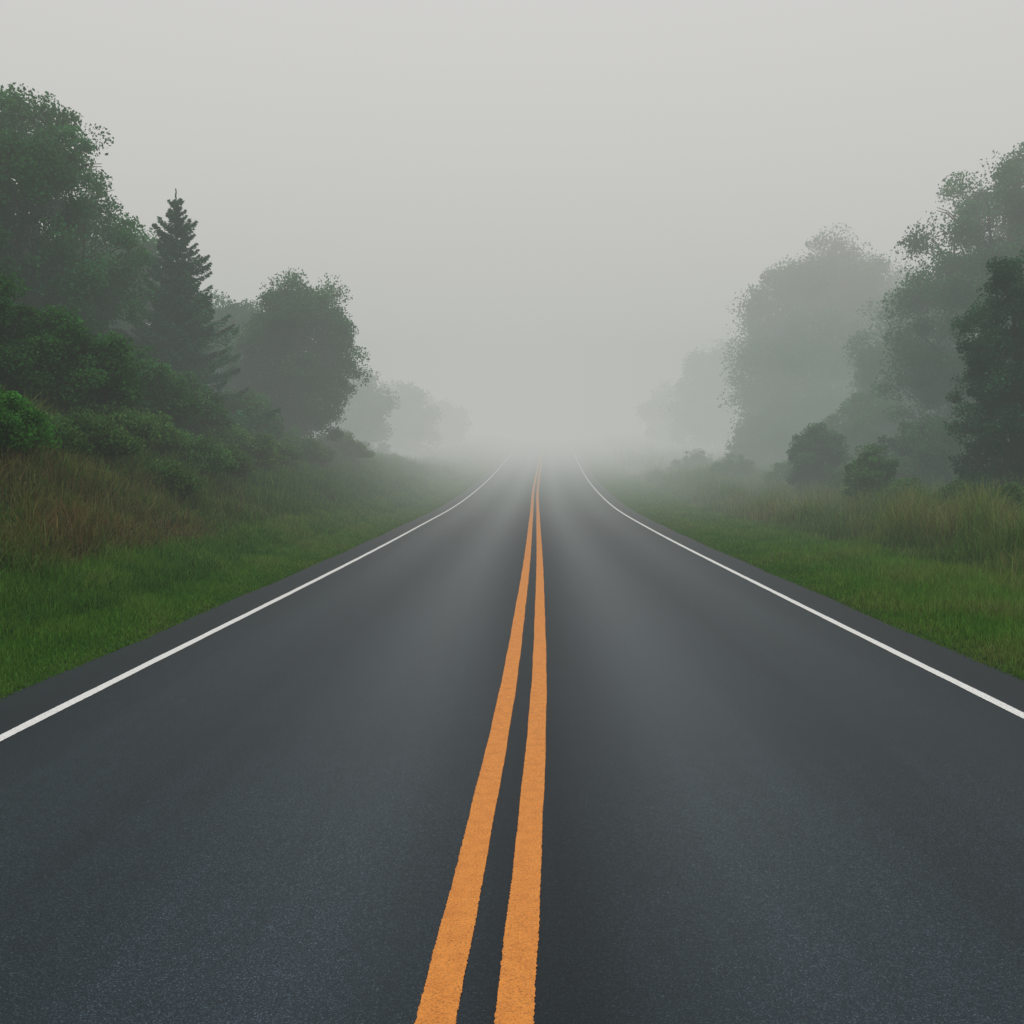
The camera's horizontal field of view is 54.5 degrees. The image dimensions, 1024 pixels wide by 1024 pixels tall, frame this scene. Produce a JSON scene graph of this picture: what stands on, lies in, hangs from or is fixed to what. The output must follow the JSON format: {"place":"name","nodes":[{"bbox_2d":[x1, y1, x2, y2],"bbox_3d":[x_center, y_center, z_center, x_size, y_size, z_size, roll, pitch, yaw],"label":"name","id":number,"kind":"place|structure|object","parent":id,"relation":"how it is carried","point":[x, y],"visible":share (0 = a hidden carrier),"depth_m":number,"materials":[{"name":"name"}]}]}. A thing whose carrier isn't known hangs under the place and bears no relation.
{"place":"outdoors","nodes":[
{"label":"outdoors","id":0,"kind":"place"},
{"bbox_2d":[0,440,1023,1023],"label":"road","id":1,"kind":"structure","parent":0,"point":[762,806],"depth_m":5.47,"materials":[{"name":"grey asphalt"}]},
{"bbox_2d":[0,441,522,740],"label":"white edge line","id":2,"kind":"object","parent":1,"relation":"on","point":[26,724],"visible":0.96,"depth_m":9.66,"materials":[{"name":"paint"}]},
{"bbox_2d":[414,440,544,1023],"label":"yellow center line","id":3,"kind":"object","parent":1,"relation":"on","point":[440,998],"visible":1,"depth_m":4.58,"materials":[{"name":"orange paint"}]},
{"bbox_2d":[494,441,546,1023],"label":"yellow center line","id":4,"kind":"object","parent":1,"relation":"on","point":[515,997],"visible":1,"depth_m":4.58,"materials":[{"name":"orange paint"}]},
{"bbox_2d":[567,440,1023,717],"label":"white edge line","id":5,"kind":"object","parent":1,"relation":"on","point":[999,703],"visible":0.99,"depth_m":10.48,"materials":[{"name":"paint"}]},
{"bbox_2d":[0,433,1023,700],"bbox_3d":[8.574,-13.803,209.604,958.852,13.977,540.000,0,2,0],"label":"ground","id":6,"kind":"structure","parent":0,"point":[776,573],"depth_m":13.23,"materials":[{"name":"green plant"}]},
{"bbox_2d":[0,271,54,404],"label":"shrub","id":7,"kind":"object","parent":6,"relation":"on","point":[9,319],"visible":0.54,"depth_m":21.70,"materials":[{"name":"green plant"}]},
{"bbox_2d":[0,189,55,300],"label":"broadleaf tree","id":8,"kind":"object","parent":6,"relation":"on","point":[6,269],"visible":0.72,"depth_m":27.76,"materials":[{"name":"green plant"}]},
{"bbox_2d":[0,384,61,455],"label":"shrub","id":9,"kind":"object","parent":6,"relation":"on","point":[21,422],"visible":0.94,"depth_m":16.30,"materials":[{"name":"green plant"}]},
{"bbox_2d":[36,407,95,453],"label":"shrub","id":10,"kind":"object","parent":6,"relation":"on","point":[66,433],"visible":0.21,"depth_m":18.46,"materials":[{"name":"green plant"}]},
{"bbox_2d":[0,304,147,415],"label":"shrub","id":11,"kind":"object","parent":6,"relation":"on","point":[78,365],"visible":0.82,"depth_m":22.16,"materials":[{"name":"green plant"}]},
{"bbox_2d":[0,82,162,348],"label":"broadleaf tree","id":12,"kind":"object","parent":6,"relation":"on","point":[41,166],"visible":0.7,"depth_m":29.39,"materials":[{"name":"green plant"}]},
{"bbox_2d":[52,406,145,456],"bbox_3d":[-8.822,-1.583,20.359,2.545,1.174,2.160,0,2,0],"label":"shrub","id":13,"kind":"object","parent":6,"relation":"on","point":[101,431],"visible":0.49,"depth_m":20.09,"materials":[{"name":"green plant"}]},
{"bbox_2d":[65,400,169,443],"bbox_3d":[-9.086,-1.978,22.480,2.368,1.140,2.313,0,2,0],"label":"shrub","id":14,"kind":"object","parent":6,"relation":"on","point":[147,426],"visible":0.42,"depth_m":22.28,"materials":[{"name":"green plant"}]},
{"bbox_2d":[61,215,222,363],"bbox_3d":[-15.661,-7.380,39.849,8.201,9.139,6.886,0,2,0],"label":"broadleaf tree","id":15,"kind":"object","parent":6,"relation":"on","point":[149,245],"visible":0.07,"depth_m":38.22,"materials":[{"name":"green plant"}]},
{"bbox_2d":[102,343,206,433],"bbox_3d":[-10.498,-3.201,26.916,3.514,2.659,3.308,-2,3,-44],"label":"shrub","id":16,"kind":"object","parent":6,"relation":"on","point":[166,394],"visible":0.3,"depth_m":26.56,"materials":[{"name":"green plant"}]},
{"bbox_2d":[128,407,190,449],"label":"shrub","id":17,"kind":"object","parent":6,"relation":"on","point":[169,427],"visible":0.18,"depth_m":23.81,"materials":[{"name":"green plant"}]},
{"bbox_2d":[131,458,206,494],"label":"shrub","id":18,"kind":"object","parent":6,"relation":"on","point":[176,473],"visible":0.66,"depth_m":21.15,"materials":[{"name":"green plant"}]},
{"bbox_2d":[109,188,280,436],"bbox_3d":[-11.068,-6.471,33.841,6.545,8.941,5.298,0,2,0],"label":"spruce tree","id":19,"kind":"object","parent":6,"relation":"on","point":[180,317],"visible":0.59,"depth_m":33.34,"materials":[{"name":"green plant"}]},
{"bbox_2d":[163,428,238,473],"bbox_3d":[-8.100,-1.458,25.007,2.583,1.286,2.432,0,2,0],"label":"shrub","id":20,"kind":"object","parent":6,"relation":"on","point":[219,459],"visible":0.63,"depth_m":24.61,"materials":[{"name":"green plant"}]},
{"bbox_2d":[172,370,230,435],"bbox_3d":[-10.161,-3.146,30.003,3.529,2.286,3.341,0,2,0],"label":"shrub","id":21,"kind":"object","parent":6,"relation":"on","point":[210,404],"visible":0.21,"depth_m":29.24,"materials":[{"name":"green plant"}]},
{"bbox_2d":[183,410,249,448],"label":"shrub","id":22,"kind":"object","parent":6,"relation":"on","point":[228,436],"visible":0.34,"depth_m":29.56,"materials":[{"name":"green plant"}]},
{"bbox_2d":[199,289,269,393],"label":"broadleaf tree","id":23,"kind":"object","parent":6,"relation":"on","point":[239,314],"visible":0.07,"depth_m":47.61,"materials":[{"name":"green plant"}]},
{"bbox_2d":[208,440,261,474],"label":"shrub","id":24,"kind":"object","parent":6,"relation":"on","point":[244,464],"visible":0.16,"depth_m":27.22,"materials":[{"name":"green plant"}]},
{"bbox_2d":[218,388,284,438],"bbox_3d":[-10.157,-3.409,35.865,3.511,2.155,3.489,1,3,24],"label":"shrub","id":25,"kind":"object","parent":6,"relation":"on","point":[259,405],"visible":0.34,"depth_m":35.48,"materials":[{"name":"green plant"}]},
{"bbox_2d":[0,379,509,642],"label":"bank grass","id":26,"kind":"structure","parent":6,"relation":"on","point":[80,521],"depth_m":18.53,"materials":[{"name":"green plant"}]},
{"bbox_2d":[231,426,289,465],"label":"shrub","id":27,"kind":"object","parent":6,"relation":"on","point":[261,448],"visible":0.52,"depth_m":30.46,"materials":[{"name":"green plant"}]},
{"bbox_2d":[263,433,303,460],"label":"shrub","id":28,"kind":"object","parent":6,"relation":"on","point":[288,451],"visible":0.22,"depth_m":33.61,"materials":[{"name":"green plant"}]},
{"bbox_2d":[215,267,371,441],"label":"broadleaf tree","id":29,"kind":"object","parent":6,"relation":"on","point":[295,382],"visible":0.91,"depth_m":41.46,"materials":[{"name":"green plant"}]},
{"bbox_2d":[276,425,334,460],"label":"shrub","id":30,"kind":"object","parent":6,"relation":"on","point":[311,451],"visible":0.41,"depth_m":37.58,"materials":[{"name":"green plant"}]},
{"bbox_2d":[305,437,335,462],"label":"shrub","id":31,"kind":"object","parent":6,"relation":"on","point":[327,459],"visible":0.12,"depth_m":39.75,"materials":[{"name":"green plant"}]},
{"bbox_2d":[316,428,375,457],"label":"shrub","id":32,"kind":"object","parent":6,"relation":"on","point":[348,445],"visible":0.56,"depth_m":46.33,"materials":[{"name":"green plant"}]},
{"bbox_2d":[302,359,399,453],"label":"broadleaf tree","id":33,"kind":"object","parent":6,"relation":"on","point":[364,420],"visible":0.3,"depth_m":76.03,"materials":[{"name":"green plant"}]},
{"bbox_2d":[354,377,444,454],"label":"broadleaf tree","id":34,"kind":"object","parent":6,"relation":"on","point":[411,420],"visible":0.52,"depth_m":95.74,"materials":[{"name":"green plant"}]},
{"bbox_2d":[422,392,472,446],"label":"broadleaf tree","id":35,"kind":"object","parent":6,"relation":"on","point":[451,424],"visible":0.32,"depth_m":117.47,"materials":[{"name":"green plant"}]},
{"bbox_2d":[634,380,720,445],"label":"broadleaf tree","id":36,"kind":"object","parent":6,"relation":"on","point":[658,426],"visible":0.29,"depth_m":119.93,"materials":[{"name":"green plant"}]},
{"bbox_2d":[666,448,714,470],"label":"shrub","id":37,"kind":"object","parent":6,"relation":"on","point":[695,458],"visible":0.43,"depth_m":71.52,"materials":[{"name":"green plant"}]},
{"bbox_2d":[656,335,752,453],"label":"broadleaf tree","id":38,"kind":"object","parent":6,"relation":"on","point":[704,415],"visible":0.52,"depth_m":101.20,"materials":[{"name":"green plant"}]},
{"bbox_2d":[710,452,761,479],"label":"shrub","id":39,"kind":"object","parent":6,"relation":"on","point":[740,467],"visible":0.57,"depth_m":57.38,"materials":[{"name":"green plant"}]},
{"bbox_2d":[723,402,806,469],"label":"shrub","id":40,"kind":"object","parent":6,"relation":"on","point":[763,438],"visible":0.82,"depth_m":66.71,"materials":[{"name":"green plant"}]},
{"bbox_2d":[762,460,796,486],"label":"shrub","id":41,"kind":"object","parent":6,"relation":"on","point":[778,473],"visible":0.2,"depth_m":49.75,"materials":[{"name":"green plant"}]},
{"bbox_2d":[589,431,1023,583],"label":"tall grass","id":42,"kind":"structure","parent":6,"relation":"on","point":[983,533],"depth_m":26.74,"materials":[{"name":"green plant"}]},
{"bbox_2d":[942,247,1023,490],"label":"broadleaf tree","id":43,"kind":"object","parent":42,"relation":"in","point":[1003,386],"visible":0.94,"depth_m":28.60,"materials":[{"name":"green plant"}]},
{"bbox_2d":[717,223,911,463],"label":"broadleaf tree","id":44,"kind":"object","parent":6,"relation":"on","point":[787,368],"visible":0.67,"depth_m":68.47,"materials":[{"name":"green plant"}]},
{"bbox_2d":[784,422,852,496],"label":"shrub","id":45,"kind":"object","parent":6,"relation":"on","point":[818,453],"visible":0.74,"depth_m":42.25,"materials":[{"name":"green plant"}]},
{"bbox_2d":[819,384,910,466],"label":"shrub","id":46,"kind":"object","parent":6,"relation":"on","point":[867,421],"visible":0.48,"depth_m":50.63,"materials":[{"name":"green plant"}]},
{"bbox_2d":[839,442,899,506],"bbox_3d":[12.006,-0.905,32.985,2.170,2.841,1.726,0,2,0],"label":"shrub","id":47,"kind":"object","parent":6,"relation":"on","point":[867,468],"visible":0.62,"depth_m":32.66,"materials":[{"name":"green plant"}]},
{"bbox_2d":[808,253,954,416],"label":"broadleaf tree","id":48,"kind":"object","parent":6,"relation":"on","point":[902,273],"visible":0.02,"depth_m":76.72,"materials":[{"name":"green plant"}]},
{"bbox_2d":[835,277,974,423],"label":"broadleaf tree","id":49,"kind":"object","parent":6,"relation":"on","point":[868,367],"visible":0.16,"depth_m":54.72,"materials":[{"name":"green plant"}]},
{"bbox_2d":[878,477,931,499],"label":"shrub","id":50,"kind":"object","parent":6,"relation":"on","point":[914,481],"visible":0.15,"depth_m":30.80,"materials":[{"name":"green plant"}]},
{"bbox_2d":[874,414,989,489],"bbox_3d":[16.676,-1.959,39.838,4.782,3.966,4.425,-1,3,-30],"label":"shrub","id":51,"kind":"object","parent":6,"relation":"on","point":[933,451],"visible":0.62,"depth_m":38.91,"materials":[{"name":"green plant"}]},
{"bbox_2d":[870,142,1023,476],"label":"broadleaf tree","id":52,"kind":"object","parent":6,"relation":"on","point":[933,369],"visible":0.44,"depth_m":42.35,"materials":[{"name":"green plant"}]},
{"bbox_2d":[930,477,983,508],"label":"shrub","id":53,"kind":"object","parent":6,"relation":"on","point":[949,489],"visible":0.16,"depth_m":26.86,"materials":[{"name":"green plant"}]},
{"bbox_2d":[950,455,1010,489],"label":"shrub","id":54,"kind":"object","parent":6,"relation":"on","point":[978,471],"visible":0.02,"depth_m":32.77,"materials":[{"name":"green plant"}]},
{"bbox_2d":[980,482,1023,514],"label":"shrub","id":55,"kind":"object","parent":6,"relation":"on","point":[1011,486],"visible":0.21,"depth_m":23.81,"materials":[{"name":"green plant"}]},
{"bbox_2d":[0,0,1023,439],"label":"sky","id":56,"kind":"structure","parent":0,"point":[530,213],"materials":[{"name":"grey"}]}
]}

